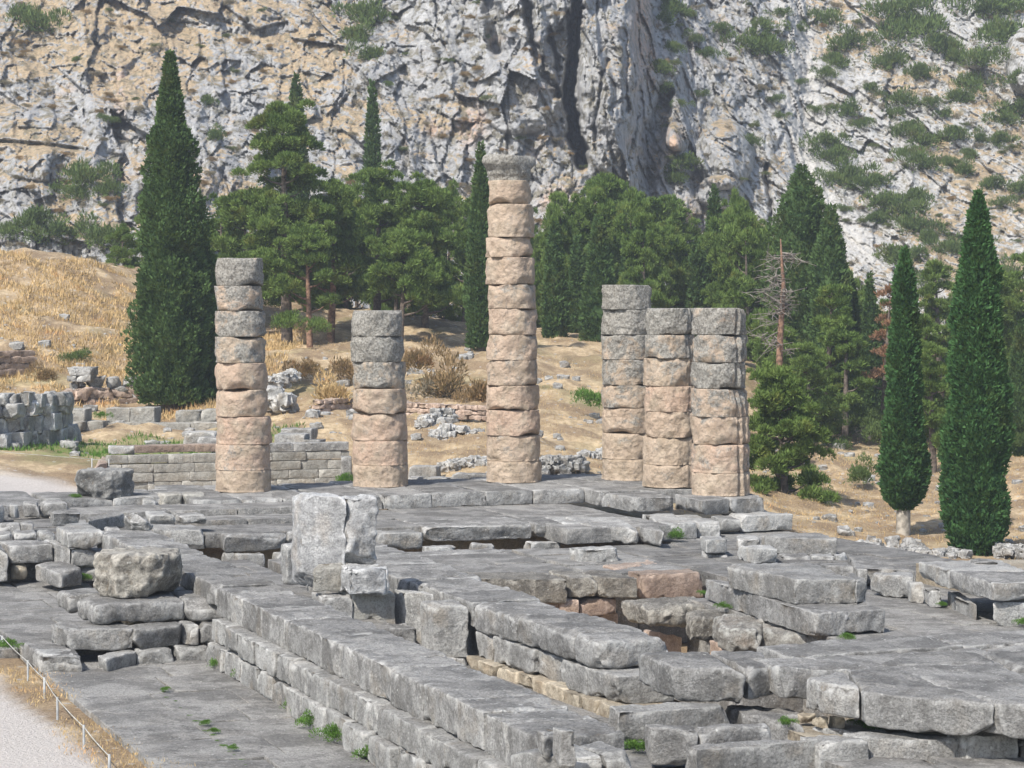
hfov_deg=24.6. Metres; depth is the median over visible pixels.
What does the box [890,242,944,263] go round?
bush
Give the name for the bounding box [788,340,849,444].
pine tree
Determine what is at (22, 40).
scrub
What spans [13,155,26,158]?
scrub
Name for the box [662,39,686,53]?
bush
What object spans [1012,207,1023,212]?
scrub
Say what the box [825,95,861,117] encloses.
bush
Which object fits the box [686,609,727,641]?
stone block
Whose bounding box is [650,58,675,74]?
bush
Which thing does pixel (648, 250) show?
pine tree
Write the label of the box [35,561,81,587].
stone block
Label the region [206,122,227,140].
bush
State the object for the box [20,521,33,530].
stone block
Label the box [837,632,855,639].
weed
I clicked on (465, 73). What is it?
scrub
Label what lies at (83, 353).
shrub
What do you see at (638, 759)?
pavement
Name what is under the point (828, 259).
cypress tree
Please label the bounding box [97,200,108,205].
scrub
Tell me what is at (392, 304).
pine tree
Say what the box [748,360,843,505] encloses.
pine tree
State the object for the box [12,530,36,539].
stone block
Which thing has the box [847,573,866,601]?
stone slab
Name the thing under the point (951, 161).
bush
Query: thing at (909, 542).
boulder
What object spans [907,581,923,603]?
stone block
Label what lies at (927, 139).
bush
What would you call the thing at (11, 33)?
scrub
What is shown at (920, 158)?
bush
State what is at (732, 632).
stone block
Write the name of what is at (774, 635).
stone block
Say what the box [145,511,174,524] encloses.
stone block
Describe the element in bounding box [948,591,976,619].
stone block
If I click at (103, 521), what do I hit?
stone block
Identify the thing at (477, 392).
shrub
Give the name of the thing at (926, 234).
bush
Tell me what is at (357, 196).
pine tree
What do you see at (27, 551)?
stone block
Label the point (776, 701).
footing wall
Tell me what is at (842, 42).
bush
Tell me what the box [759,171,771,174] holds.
scrub
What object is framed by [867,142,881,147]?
scrub
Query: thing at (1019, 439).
bush
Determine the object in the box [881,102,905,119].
bush
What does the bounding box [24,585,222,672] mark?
stepped foundation
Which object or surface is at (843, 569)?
stone block
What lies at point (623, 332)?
column
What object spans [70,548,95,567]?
stone block
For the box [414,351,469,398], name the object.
shrub
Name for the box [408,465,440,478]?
stone block
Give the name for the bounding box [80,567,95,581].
stone block
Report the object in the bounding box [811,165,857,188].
bush
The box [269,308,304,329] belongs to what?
shrub
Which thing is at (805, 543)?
stone block
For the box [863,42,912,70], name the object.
bush
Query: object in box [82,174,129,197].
bush
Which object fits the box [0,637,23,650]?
weed
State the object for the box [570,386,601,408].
shrub
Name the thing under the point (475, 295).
cypress tree
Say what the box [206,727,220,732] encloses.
weed
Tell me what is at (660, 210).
pine tree
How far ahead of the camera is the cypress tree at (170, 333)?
110.92 m
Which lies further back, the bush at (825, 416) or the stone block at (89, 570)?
the bush at (825, 416)
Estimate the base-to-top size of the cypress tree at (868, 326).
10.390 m
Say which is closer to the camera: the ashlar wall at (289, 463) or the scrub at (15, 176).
the ashlar wall at (289, 463)
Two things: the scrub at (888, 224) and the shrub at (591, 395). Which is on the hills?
the scrub at (888, 224)
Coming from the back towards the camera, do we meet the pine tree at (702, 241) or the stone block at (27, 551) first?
the pine tree at (702, 241)
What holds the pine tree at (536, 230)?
on the ground at (28, 739)
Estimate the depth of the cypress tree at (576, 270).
145.53 m
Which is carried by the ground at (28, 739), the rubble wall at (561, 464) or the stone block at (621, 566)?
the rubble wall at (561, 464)
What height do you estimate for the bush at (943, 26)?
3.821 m
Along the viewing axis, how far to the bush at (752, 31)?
236.56 m
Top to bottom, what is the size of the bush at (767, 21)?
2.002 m
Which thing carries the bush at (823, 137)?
on the hills
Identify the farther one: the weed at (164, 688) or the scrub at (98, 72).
the scrub at (98, 72)
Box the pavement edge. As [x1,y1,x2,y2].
[92,516,663,587]
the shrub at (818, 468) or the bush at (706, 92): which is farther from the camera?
the bush at (706, 92)
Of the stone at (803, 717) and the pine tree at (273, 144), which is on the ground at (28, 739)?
the pine tree at (273, 144)
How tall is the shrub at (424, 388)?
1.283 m
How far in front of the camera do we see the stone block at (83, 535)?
59.57 m
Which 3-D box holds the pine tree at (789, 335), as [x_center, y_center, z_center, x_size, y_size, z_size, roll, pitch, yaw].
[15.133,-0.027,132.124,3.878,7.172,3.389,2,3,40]
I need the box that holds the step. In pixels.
[642,510,792,539]
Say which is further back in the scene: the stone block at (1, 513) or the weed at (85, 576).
the stone block at (1, 513)
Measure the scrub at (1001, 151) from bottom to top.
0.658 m
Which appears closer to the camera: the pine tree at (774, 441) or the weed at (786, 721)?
the weed at (786, 721)
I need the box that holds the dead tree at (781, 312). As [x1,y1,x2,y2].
[738,239,815,365]
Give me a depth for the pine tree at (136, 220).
155.44 m
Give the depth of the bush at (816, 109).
234.89 m
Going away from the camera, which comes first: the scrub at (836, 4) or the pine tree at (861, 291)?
the pine tree at (861, 291)
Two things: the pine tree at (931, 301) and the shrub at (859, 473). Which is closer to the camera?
the shrub at (859, 473)
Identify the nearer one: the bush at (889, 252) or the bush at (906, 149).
the bush at (889, 252)
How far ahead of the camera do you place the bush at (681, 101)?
216.63 m
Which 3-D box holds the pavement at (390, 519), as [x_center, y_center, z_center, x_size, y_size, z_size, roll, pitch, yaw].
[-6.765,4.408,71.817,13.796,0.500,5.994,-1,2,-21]
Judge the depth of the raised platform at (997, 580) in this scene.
54.25 m
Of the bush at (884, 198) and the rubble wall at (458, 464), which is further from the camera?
the bush at (884, 198)
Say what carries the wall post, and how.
on the ground at (28, 739)
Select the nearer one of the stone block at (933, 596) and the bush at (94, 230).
the stone block at (933, 596)
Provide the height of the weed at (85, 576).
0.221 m
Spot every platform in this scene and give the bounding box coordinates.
[609,631,1023,767]
[916,558,1023,601]
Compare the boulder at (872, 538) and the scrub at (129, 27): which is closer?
the boulder at (872, 538)
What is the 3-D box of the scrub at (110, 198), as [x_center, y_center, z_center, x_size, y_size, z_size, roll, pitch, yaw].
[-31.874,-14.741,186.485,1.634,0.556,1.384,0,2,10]
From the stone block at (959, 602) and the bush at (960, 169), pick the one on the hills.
the bush at (960, 169)
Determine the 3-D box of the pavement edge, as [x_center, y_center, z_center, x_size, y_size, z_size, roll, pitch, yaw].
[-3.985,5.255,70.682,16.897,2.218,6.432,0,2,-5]
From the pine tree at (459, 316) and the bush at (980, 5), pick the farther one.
the bush at (980, 5)
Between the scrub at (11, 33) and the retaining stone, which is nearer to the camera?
the retaining stone
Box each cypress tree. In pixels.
[120,49,218,412]
[191,237,219,405]
[286,71,310,219]
[360,78,382,253]
[461,139,489,350]
[539,220,572,337]
[565,234,586,332]
[573,213,615,341]
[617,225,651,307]
[684,237,709,336]
[701,183,722,306]
[755,162,826,391]
[803,202,857,411]
[849,278,861,407]
[855,270,883,427]
[874,244,932,535]
[936,188,1016,555]
[1006,318,1023,456]
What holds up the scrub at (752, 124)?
on the hills
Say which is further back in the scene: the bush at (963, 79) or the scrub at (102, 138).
the bush at (963, 79)
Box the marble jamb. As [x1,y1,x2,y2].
[291,492,389,595]
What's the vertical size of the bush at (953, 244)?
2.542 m
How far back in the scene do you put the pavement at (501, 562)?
65.29 m
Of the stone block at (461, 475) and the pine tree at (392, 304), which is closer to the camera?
the stone block at (461, 475)
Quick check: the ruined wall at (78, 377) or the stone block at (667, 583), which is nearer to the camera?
the stone block at (667, 583)
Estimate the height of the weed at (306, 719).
0.359 m
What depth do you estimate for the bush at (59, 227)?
182.84 m
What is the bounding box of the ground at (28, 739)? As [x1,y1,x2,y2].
[0,247,1023,767]
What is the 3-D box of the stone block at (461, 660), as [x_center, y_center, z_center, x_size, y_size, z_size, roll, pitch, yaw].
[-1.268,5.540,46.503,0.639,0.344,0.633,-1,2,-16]
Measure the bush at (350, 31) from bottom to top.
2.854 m
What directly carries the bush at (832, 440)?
on the ground at (28, 739)
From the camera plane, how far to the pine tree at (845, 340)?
125.87 m
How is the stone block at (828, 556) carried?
on the pavement at (685, 555)
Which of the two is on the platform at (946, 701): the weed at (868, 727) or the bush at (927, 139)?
the weed at (868, 727)
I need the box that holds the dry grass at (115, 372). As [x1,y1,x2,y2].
[0,248,305,420]
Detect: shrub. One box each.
[24,359,58,381]
[56,347,92,362]
[92,411,113,418]
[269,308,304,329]
[281,356,324,376]
[299,315,334,333]
[302,354,353,382]
[309,366,352,408]
[334,472,352,480]
[401,334,451,371]
[405,377,462,398]
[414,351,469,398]
[451,377,486,402]
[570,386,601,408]
[789,467,832,490]
[842,450,879,484]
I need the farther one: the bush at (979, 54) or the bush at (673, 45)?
the bush at (979, 54)
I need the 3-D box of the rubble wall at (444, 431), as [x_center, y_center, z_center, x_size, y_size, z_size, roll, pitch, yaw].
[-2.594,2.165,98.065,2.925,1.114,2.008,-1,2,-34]
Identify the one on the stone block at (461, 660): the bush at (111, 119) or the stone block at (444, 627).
the stone block at (444, 627)
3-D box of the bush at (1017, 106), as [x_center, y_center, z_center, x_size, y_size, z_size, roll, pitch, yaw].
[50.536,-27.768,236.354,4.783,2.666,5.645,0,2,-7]
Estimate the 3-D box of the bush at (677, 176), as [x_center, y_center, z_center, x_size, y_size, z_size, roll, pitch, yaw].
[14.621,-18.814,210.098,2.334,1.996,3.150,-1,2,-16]
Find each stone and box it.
[95,456,107,467]
[797,712,815,722]
[812,716,827,727]
[829,716,844,728]
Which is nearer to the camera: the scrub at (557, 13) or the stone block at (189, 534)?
the stone block at (189, 534)
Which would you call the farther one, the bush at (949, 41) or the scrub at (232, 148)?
the bush at (949, 41)
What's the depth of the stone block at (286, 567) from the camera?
54.60 m
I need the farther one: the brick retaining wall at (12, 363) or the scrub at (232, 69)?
the scrub at (232, 69)
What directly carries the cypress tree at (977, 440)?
on the ground at (28, 739)
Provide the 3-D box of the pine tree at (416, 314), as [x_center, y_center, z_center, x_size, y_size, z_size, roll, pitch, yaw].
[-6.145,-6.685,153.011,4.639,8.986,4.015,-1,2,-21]
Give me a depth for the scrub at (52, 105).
201.28 m
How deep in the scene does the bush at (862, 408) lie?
130.80 m
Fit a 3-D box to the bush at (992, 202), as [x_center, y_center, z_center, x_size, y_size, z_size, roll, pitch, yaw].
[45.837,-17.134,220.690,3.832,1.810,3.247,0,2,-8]
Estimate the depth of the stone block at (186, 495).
74.89 m
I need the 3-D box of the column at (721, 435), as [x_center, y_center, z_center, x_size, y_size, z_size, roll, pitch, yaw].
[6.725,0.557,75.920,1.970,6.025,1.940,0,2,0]
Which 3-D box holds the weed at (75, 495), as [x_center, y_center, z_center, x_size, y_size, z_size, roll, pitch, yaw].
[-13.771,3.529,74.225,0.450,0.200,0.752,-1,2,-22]
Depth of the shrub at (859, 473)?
104.07 m
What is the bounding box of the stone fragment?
[536,729,552,758]
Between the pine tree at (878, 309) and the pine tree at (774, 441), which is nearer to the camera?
the pine tree at (774, 441)
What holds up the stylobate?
on the ground at (28, 739)
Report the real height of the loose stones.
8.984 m
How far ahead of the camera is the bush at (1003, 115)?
233.54 m
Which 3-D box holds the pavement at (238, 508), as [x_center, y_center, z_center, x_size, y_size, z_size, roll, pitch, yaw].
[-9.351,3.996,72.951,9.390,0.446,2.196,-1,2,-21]
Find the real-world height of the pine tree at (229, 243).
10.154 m
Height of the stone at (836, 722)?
0.202 m
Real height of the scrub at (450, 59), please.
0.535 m
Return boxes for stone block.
[0,503,3,521]
[0,522,19,534]
[0,531,12,540]
[0,540,52,563]
[0,544,8,581]
[8,503,19,518]
[11,563,27,579]
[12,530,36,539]
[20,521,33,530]
[22,501,39,516]
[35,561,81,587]
[37,530,54,540]
[39,500,67,516]
[44,540,69,562]
[50,509,80,525]
[56,522,103,548]
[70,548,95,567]
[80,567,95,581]
[86,512,123,530]
[104,527,119,530]
[108,445,134,454]
[142,498,157,504]
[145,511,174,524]
[151,524,203,545]
[158,492,182,504]
[174,512,205,523]
[182,492,204,503]
[183,430,216,443]
[197,436,215,442]
[274,432,309,442]
[280,427,317,438]
[281,543,298,584]
[304,439,325,441]
[312,592,352,616]
[338,591,394,619]
[373,623,416,642]
[394,590,432,644]
[406,548,502,555]
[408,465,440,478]
[408,476,422,478]
[420,599,468,657]
[428,476,450,479]
[447,657,466,665]
[451,472,486,479]
[500,549,520,553]
[569,546,618,561]
[603,560,656,569]
[621,596,704,627]
[628,568,702,597]
[643,630,681,651]
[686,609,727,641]
[700,536,726,552]
[701,550,727,557]
[710,640,721,654]
[712,614,764,651]
[736,535,759,548]
[737,545,776,563]
[761,533,836,555]
[761,623,809,645]
[779,553,810,559]
[809,553,833,559]
[820,562,852,575]
[834,552,846,559]
[847,554,914,584]
[854,566,866,583]
[871,572,913,597]
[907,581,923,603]
[925,588,941,606]
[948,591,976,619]
[993,601,1023,626]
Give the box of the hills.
[0,0,1023,333]
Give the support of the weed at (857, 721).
on the platform at (946, 701)
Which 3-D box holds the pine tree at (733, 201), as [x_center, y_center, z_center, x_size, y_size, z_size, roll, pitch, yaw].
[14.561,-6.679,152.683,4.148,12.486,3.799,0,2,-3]
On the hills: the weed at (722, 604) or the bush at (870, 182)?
the bush at (870, 182)
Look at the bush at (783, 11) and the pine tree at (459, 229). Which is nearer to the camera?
the pine tree at (459, 229)
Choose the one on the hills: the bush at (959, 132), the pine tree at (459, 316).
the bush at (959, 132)
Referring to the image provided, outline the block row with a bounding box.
[72,406,216,430]
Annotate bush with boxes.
[0,219,43,240]
[4,5,72,34]
[6,1,41,19]
[7,203,72,231]
[21,218,86,245]
[47,177,89,201]
[56,156,123,187]
[71,56,81,61]
[74,208,119,247]
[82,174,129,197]
[87,237,136,252]
[95,112,120,122]
[200,94,220,105]
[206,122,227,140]
[327,0,392,25]
[337,12,375,41]
[342,34,386,62]
[382,80,394,86]
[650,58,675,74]
[656,1,676,27]
[658,80,673,93]
[659,0,692,17]
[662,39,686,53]
[662,164,689,183]
[667,151,705,171]
[668,98,695,106]
[681,28,704,42]
[682,8,696,16]
[693,87,710,97]
[695,45,729,58]
[708,20,736,33]
[718,28,783,55]
[743,19,776,44]
[743,132,765,145]
[745,15,791,31]
[755,32,795,56]
[763,6,793,17]
[765,93,786,102]
[771,109,792,118]
[794,78,808,84]
[796,21,810,31]
[797,128,852,148]
[799,409,838,424]
[803,2,843,24]
[805,104,823,112]
[805,141,866,167]
[808,64,840,78]
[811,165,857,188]
[812,50,852,68]
[816,408,846,427]
[817,433,853,450]
[824,22,881,50]
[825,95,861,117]
[830,156,882,183]
[835,419,862,434]
[836,203,855,211]
[838,172,882,192]
[845,116,876,128]
[847,406,881,427]
[852,171,896,185]
[855,81,882,92]
[855,402,874,410]
[855,409,883,430]
[856,0,941,21]
[856,418,882,446]
[859,188,903,210]
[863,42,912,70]
[865,211,886,222]
[870,13,943,48]
[871,209,901,224]
[871,241,914,265]
[872,84,921,107]
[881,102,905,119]
[882,192,930,221]
[886,9,949,34]
[887,143,925,158]
[889,117,924,137]
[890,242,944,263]
[891,145,947,172]
[892,208,945,235]
[900,185,936,204]
[901,60,940,79]
[905,124,956,150]
[907,95,945,108]
[914,257,957,286]
[916,219,951,243]
[919,32,965,55]
[921,232,961,254]
[931,105,955,118]
[940,76,987,103]
[940,123,969,141]
[941,154,962,167]
[942,0,1020,23]
[943,40,965,63]
[950,69,1005,88]
[952,152,975,175]
[956,43,1011,69]
[957,147,978,157]
[960,235,1001,242]
[967,14,1023,46]
[967,125,989,142]
[976,173,1014,192]
[981,106,1023,128]
[982,128,1021,146]
[985,0,1023,13]
[986,192,1018,209]
[991,94,1023,115]
[998,252,1023,276]
[1003,66,1023,85]
[1005,174,1023,193]
[1011,431,1023,446]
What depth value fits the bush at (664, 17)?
224.16 m
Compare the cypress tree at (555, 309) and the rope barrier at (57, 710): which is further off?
the cypress tree at (555, 309)
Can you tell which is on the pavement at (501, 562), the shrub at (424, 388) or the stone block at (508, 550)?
the stone block at (508, 550)
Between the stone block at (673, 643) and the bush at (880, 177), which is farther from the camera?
the bush at (880, 177)
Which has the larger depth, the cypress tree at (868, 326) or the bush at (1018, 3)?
the bush at (1018, 3)
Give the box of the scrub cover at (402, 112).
[0,0,1023,269]
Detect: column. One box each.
[214,258,271,492]
[350,310,407,487]
[482,154,541,482]
[601,285,651,480]
[642,308,695,487]
[690,308,750,496]
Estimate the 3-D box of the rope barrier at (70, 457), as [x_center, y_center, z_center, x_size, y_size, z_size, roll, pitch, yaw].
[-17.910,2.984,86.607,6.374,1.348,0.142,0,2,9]
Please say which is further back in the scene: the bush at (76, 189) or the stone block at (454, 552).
the bush at (76, 189)
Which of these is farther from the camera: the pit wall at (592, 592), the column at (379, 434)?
the column at (379, 434)
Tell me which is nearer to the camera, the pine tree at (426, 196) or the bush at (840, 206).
the pine tree at (426, 196)
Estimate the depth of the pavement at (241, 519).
70.82 m
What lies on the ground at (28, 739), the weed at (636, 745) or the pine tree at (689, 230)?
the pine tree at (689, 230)
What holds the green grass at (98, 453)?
on the ground at (28, 739)
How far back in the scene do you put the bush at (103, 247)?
179.83 m
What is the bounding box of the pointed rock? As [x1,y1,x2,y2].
[124,513,152,530]
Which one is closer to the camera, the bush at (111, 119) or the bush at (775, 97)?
the bush at (111, 119)
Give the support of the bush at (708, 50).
on the hills
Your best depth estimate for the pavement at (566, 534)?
71.91 m
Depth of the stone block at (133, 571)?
49.33 m
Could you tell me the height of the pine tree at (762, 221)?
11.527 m
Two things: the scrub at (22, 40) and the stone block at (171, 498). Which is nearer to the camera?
the stone block at (171, 498)
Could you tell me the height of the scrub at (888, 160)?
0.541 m
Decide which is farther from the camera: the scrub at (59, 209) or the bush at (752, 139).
the bush at (752, 139)
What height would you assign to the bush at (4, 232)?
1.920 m
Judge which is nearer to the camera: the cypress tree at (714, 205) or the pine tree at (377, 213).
the pine tree at (377, 213)
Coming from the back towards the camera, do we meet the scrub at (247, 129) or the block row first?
the scrub at (247, 129)
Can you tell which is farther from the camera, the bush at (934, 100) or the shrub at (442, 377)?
the bush at (934, 100)
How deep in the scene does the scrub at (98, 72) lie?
205.32 m
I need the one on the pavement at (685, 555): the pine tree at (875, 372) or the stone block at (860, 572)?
the stone block at (860, 572)
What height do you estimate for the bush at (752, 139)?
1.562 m
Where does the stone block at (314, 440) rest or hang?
on the ground at (28, 739)
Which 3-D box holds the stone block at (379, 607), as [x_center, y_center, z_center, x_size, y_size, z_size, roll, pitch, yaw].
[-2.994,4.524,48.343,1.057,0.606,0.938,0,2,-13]
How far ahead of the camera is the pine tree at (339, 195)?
136.93 m
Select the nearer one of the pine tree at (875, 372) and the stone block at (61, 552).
the stone block at (61, 552)
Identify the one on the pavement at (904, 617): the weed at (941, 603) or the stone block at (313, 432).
the weed at (941, 603)
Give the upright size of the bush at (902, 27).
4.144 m
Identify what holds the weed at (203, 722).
on the pavement at (258, 729)
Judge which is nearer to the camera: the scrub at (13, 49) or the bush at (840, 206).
the scrub at (13, 49)
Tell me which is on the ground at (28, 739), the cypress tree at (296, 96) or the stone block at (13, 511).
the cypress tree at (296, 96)
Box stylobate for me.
[0,473,763,518]
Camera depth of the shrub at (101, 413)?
103.09 m
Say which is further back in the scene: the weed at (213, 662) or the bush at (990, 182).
the bush at (990, 182)
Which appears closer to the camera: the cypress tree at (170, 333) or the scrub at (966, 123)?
the cypress tree at (170, 333)
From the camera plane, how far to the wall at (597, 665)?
42.34 m
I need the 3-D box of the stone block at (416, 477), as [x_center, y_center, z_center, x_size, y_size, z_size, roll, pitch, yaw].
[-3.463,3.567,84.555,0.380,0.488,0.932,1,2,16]
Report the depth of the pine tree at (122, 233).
148.79 m
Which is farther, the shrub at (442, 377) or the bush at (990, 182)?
the bush at (990, 182)
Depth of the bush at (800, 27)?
244.73 m
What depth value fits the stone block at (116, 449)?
86.74 m
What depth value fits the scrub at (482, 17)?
207.89 m
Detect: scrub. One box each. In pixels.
[0,79,12,84]
[5,31,18,35]
[5,47,20,51]
[8,241,27,246]
[9,174,22,178]
[12,39,30,44]
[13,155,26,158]
[25,184,36,188]
[45,104,65,109]
[52,205,64,212]
[80,8,91,13]
[88,70,104,75]
[95,109,112,112]
[95,134,109,140]
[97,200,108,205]
[100,96,119,103]
[103,92,113,96]
[104,195,118,200]
[121,25,134,28]
[131,105,146,110]
[143,46,156,51]
[204,170,215,174]
[205,156,218,161]
[223,0,236,4]
[223,145,237,150]
[228,78,239,82]
[230,67,241,72]
[233,37,251,43]
[238,126,262,131]
[244,49,255,53]
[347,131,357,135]
[386,48,395,54]
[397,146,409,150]
[430,45,440,49]
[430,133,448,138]
[436,93,447,97]
[439,56,455,61]
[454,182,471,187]
[460,70,471,76]
[470,65,483,70]
[478,15,490,20]
[479,94,496,100]
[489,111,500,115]
[508,25,519,31]
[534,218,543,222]
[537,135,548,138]
[550,11,565,15]
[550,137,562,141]
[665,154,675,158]
[668,58,681,64]
[721,57,736,60]
[747,119,758,127]
[755,84,767,89]
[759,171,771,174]
[828,1,844,6]
[852,18,862,23]
[857,205,867,209]
[857,214,868,222]
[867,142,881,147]
[882,222,893,226]
[884,158,900,162]
[945,195,956,199]
[959,121,970,125]
[996,148,1008,153]
[997,143,1023,150]
[1012,194,1023,198]
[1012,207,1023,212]
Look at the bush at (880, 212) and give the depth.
218.88 m
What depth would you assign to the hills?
210.60 m
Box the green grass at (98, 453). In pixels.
[0,420,305,458]
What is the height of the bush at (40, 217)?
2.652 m
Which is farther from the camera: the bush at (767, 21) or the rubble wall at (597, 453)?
the bush at (767, 21)
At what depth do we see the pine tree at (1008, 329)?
132.77 m
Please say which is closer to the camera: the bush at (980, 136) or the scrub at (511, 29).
the scrub at (511, 29)
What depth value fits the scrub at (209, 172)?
189.07 m
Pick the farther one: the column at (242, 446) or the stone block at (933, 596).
the column at (242, 446)
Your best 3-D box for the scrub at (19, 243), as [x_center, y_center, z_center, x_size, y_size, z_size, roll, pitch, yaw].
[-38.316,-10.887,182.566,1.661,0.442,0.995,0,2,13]
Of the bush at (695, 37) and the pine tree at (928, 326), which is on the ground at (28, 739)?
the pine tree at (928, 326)
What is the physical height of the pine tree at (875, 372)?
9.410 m
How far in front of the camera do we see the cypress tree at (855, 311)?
135.65 m
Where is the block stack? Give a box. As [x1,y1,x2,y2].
[0,391,81,449]
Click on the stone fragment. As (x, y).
(544, 740)
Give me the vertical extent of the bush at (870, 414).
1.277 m
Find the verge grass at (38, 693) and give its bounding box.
[0,665,199,767]
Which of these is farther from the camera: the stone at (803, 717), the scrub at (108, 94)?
the scrub at (108, 94)
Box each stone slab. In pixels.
[705,579,884,636]
[727,562,855,604]
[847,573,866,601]
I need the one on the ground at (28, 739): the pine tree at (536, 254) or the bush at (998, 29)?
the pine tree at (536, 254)
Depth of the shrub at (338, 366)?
117.61 m
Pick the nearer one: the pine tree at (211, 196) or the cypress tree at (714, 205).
the pine tree at (211, 196)
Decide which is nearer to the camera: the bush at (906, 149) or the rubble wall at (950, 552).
the rubble wall at (950, 552)
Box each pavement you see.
[0,518,101,583]
[0,580,119,663]
[0,633,18,657]
[29,655,375,767]
[68,501,292,519]
[78,513,292,528]
[103,506,533,548]
[221,560,685,767]
[268,549,578,575]
[471,503,670,544]
[512,548,690,642]
[601,537,956,597]
[625,518,795,544]
[687,586,1023,718]
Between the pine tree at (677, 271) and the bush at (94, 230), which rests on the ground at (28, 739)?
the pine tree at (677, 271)
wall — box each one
[0,350,35,377]
[61,366,139,405]
[97,530,630,767]
[105,441,348,489]
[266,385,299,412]
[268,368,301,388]
[307,542,772,717]
[312,397,487,420]
[414,408,459,428]
[428,423,484,439]
[437,455,486,472]
[463,570,636,623]
[539,454,589,474]
[576,447,601,459]
[674,653,802,712]
[856,539,896,547]
[891,546,972,558]
[992,541,1023,559]
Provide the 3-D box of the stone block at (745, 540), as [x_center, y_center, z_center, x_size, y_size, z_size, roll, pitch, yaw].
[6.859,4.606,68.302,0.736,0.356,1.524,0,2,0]
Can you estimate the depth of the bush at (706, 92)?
223.89 m
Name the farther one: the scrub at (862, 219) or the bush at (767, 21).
the bush at (767, 21)
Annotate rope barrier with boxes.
[0,635,110,767]
[6,452,109,467]
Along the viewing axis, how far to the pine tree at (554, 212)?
149.40 m
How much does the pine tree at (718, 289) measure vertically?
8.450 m
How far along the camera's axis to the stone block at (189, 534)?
64.90 m
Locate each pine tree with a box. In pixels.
[104,223,143,268]
[105,213,144,265]
[201,191,233,258]
[209,188,280,307]
[216,217,243,250]
[229,97,342,344]
[259,219,342,347]
[265,191,280,276]
[291,214,350,311]
[293,177,376,342]
[336,200,373,309]
[348,159,408,309]
[350,180,384,308]
[357,227,465,340]
[370,190,414,309]
[385,170,466,327]
[405,303,435,316]
[429,177,467,319]
[433,195,472,321]
[445,220,467,320]
[530,207,544,327]
[530,233,570,327]
[533,190,585,321]
[561,198,594,272]
[563,177,631,290]
[579,170,668,304]
[605,180,660,304]
[616,211,680,307]
[642,194,686,307]
[647,222,690,307]
[658,205,703,334]
[677,234,716,307]
[696,217,747,307]
[702,202,773,360]
[708,187,758,304]
[715,276,758,363]
[739,228,775,360]
[746,293,791,381]
[747,398,815,469]
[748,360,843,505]
[749,210,767,293]
[751,260,777,356]
[752,323,800,405]
[757,224,778,257]
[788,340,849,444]
[810,283,858,429]
[822,314,877,445]
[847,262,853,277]
[853,276,877,303]
[858,296,878,330]
[860,284,891,444]
[876,297,891,385]
[917,258,955,401]
[919,312,941,424]
[920,338,951,472]
[929,290,953,360]
[1000,269,1022,374]
[1000,269,1023,365]
[1003,251,1023,366]
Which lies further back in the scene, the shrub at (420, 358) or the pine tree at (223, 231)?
the pine tree at (223, 231)
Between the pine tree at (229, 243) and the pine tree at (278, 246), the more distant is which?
the pine tree at (278, 246)
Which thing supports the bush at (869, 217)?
on the hills
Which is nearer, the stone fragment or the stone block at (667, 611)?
the stone fragment
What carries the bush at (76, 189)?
on the hills
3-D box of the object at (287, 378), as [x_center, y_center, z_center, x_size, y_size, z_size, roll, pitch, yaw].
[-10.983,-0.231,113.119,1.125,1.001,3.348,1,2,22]
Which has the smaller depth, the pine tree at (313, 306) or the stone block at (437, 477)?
the stone block at (437, 477)
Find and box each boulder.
[837,525,854,535]
[865,535,881,542]
[884,535,900,546]
[900,537,925,547]
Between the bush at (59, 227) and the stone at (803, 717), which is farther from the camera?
the bush at (59, 227)
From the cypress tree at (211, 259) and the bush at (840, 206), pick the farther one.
the bush at (840, 206)
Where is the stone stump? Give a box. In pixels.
[552,727,576,766]
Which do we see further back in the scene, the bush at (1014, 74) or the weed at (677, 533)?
the bush at (1014, 74)
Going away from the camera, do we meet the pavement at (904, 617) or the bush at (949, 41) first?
the pavement at (904, 617)
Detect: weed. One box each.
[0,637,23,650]
[68,493,82,497]
[82,573,92,579]
[160,686,171,690]
[199,719,211,725]
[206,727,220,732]
[207,658,216,667]
[222,743,238,749]
[294,709,314,726]
[308,723,341,741]
[350,744,369,761]
[624,739,644,751]
[667,526,687,539]
[713,601,731,608]
[777,714,799,726]
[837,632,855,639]
[847,718,865,725]
[862,724,882,731]
[935,601,946,605]
[1011,617,1023,624]
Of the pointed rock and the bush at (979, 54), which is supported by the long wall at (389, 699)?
the pointed rock
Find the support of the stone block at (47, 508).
on the pavement at (238, 508)
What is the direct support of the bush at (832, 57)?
on the hills
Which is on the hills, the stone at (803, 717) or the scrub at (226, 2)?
the scrub at (226, 2)
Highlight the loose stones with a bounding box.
[0,313,1023,542]
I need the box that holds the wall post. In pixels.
[341,455,351,480]
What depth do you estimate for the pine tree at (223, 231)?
149.87 m
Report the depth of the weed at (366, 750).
37.43 m
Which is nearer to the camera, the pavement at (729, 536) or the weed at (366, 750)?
the weed at (366, 750)
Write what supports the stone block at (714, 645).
on the footing wall at (776, 701)
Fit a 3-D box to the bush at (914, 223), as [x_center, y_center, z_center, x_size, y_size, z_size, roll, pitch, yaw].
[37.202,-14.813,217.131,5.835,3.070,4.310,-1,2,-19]
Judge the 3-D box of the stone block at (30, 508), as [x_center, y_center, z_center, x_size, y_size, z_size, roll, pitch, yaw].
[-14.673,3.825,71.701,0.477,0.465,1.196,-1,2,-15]
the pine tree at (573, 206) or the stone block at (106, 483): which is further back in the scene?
the pine tree at (573, 206)

